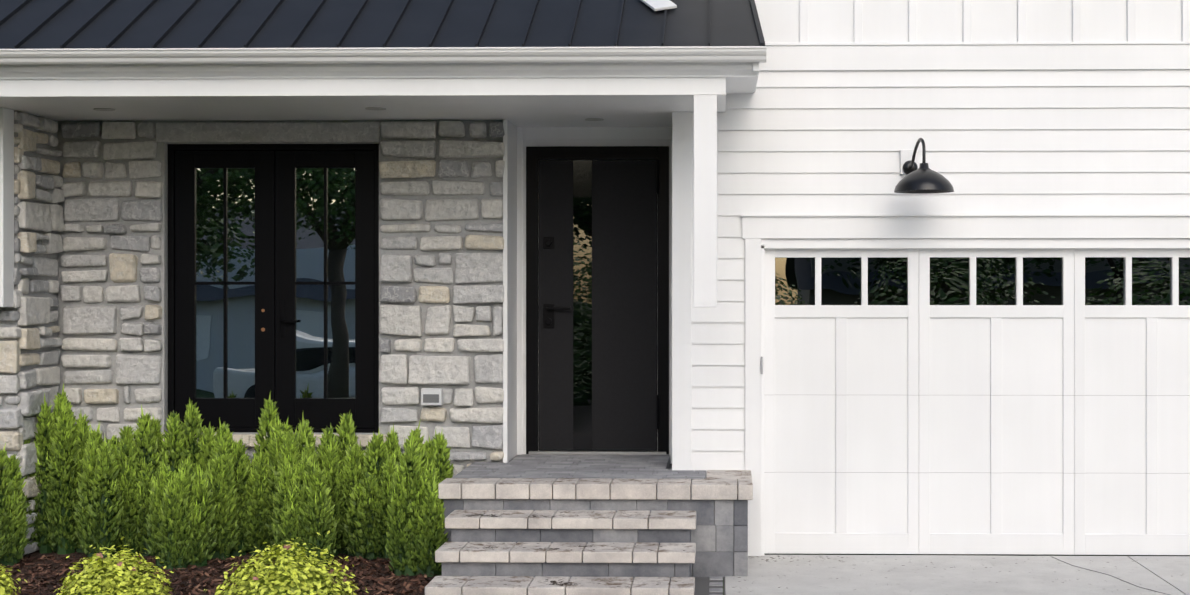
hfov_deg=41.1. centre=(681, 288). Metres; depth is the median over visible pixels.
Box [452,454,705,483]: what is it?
platform pavers
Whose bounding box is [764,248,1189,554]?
garage door
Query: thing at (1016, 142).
garage lap siding
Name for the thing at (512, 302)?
porch trim boards
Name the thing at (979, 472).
garage door joints
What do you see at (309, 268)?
french door glass
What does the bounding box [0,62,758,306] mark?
porch beam ceiling
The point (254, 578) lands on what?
leaves
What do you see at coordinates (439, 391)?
wall outlet box
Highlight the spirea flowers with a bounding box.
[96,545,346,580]
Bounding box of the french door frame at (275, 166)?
[168,144,378,432]
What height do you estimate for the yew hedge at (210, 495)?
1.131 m
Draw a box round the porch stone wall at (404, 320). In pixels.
[0,112,504,554]
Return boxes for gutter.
[0,46,766,64]
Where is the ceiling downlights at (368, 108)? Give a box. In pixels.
[93,107,603,120]
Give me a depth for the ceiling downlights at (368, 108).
10.78 m
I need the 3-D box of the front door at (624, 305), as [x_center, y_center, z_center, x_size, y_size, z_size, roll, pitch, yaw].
[-0.634,0.131,12.000,0.898,2.198,0.070,0,0,1]
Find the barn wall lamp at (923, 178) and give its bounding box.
[894,138,953,193]
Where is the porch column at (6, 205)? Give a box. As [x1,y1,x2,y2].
[0,107,13,306]
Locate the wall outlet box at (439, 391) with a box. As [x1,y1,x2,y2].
[421,388,443,404]
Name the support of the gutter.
attached to the porch roof metal
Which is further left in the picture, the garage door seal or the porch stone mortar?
the porch stone mortar
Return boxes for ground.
[692,554,1127,594]
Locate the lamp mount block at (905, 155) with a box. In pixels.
[900,150,917,174]
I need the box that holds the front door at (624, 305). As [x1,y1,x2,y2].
[539,160,656,450]
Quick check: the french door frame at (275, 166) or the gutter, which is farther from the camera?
the french door frame at (275, 166)
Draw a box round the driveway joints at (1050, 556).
[724,556,1169,594]
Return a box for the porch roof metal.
[0,0,764,48]
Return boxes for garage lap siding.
[691,69,1189,472]
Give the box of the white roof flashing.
[640,0,676,10]
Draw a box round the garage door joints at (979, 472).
[764,395,1189,473]
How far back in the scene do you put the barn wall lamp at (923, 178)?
10.45 m
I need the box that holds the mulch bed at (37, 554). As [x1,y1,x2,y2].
[0,549,441,594]
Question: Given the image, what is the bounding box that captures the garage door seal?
[764,553,1189,555]
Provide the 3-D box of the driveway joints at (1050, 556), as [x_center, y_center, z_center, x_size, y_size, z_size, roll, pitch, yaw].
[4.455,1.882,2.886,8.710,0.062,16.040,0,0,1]
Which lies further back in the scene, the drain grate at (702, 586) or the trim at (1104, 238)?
the trim at (1104, 238)
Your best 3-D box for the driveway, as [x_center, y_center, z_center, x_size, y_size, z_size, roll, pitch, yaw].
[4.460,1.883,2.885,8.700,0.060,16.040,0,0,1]
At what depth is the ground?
11.02 m
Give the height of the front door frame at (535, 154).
2.327 m
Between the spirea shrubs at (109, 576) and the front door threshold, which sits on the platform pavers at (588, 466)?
the front door threshold
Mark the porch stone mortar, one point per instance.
(161, 156)
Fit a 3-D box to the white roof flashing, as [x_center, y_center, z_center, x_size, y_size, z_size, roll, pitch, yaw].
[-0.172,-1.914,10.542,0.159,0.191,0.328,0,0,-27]
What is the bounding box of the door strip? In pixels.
[573,160,591,450]
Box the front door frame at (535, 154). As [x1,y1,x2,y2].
[526,146,668,453]
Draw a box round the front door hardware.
[543,237,570,327]
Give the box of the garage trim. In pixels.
[672,0,1189,555]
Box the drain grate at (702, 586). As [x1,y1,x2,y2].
[694,577,722,594]
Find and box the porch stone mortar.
[0,111,511,555]
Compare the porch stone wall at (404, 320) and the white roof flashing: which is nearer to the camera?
the white roof flashing
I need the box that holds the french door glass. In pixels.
[196,168,354,397]
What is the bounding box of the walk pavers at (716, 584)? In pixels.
[709,576,722,594]
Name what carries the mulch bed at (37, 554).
on the ground
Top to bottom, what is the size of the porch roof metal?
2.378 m
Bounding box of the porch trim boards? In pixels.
[503,119,521,462]
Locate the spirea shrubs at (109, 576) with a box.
[0,530,368,594]
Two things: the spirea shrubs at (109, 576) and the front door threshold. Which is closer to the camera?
the spirea shrubs at (109, 576)
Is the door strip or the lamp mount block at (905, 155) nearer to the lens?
the lamp mount block at (905, 155)
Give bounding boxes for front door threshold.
[529,451,665,454]
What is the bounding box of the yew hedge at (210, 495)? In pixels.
[0,383,453,576]
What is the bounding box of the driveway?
[725,555,1189,594]

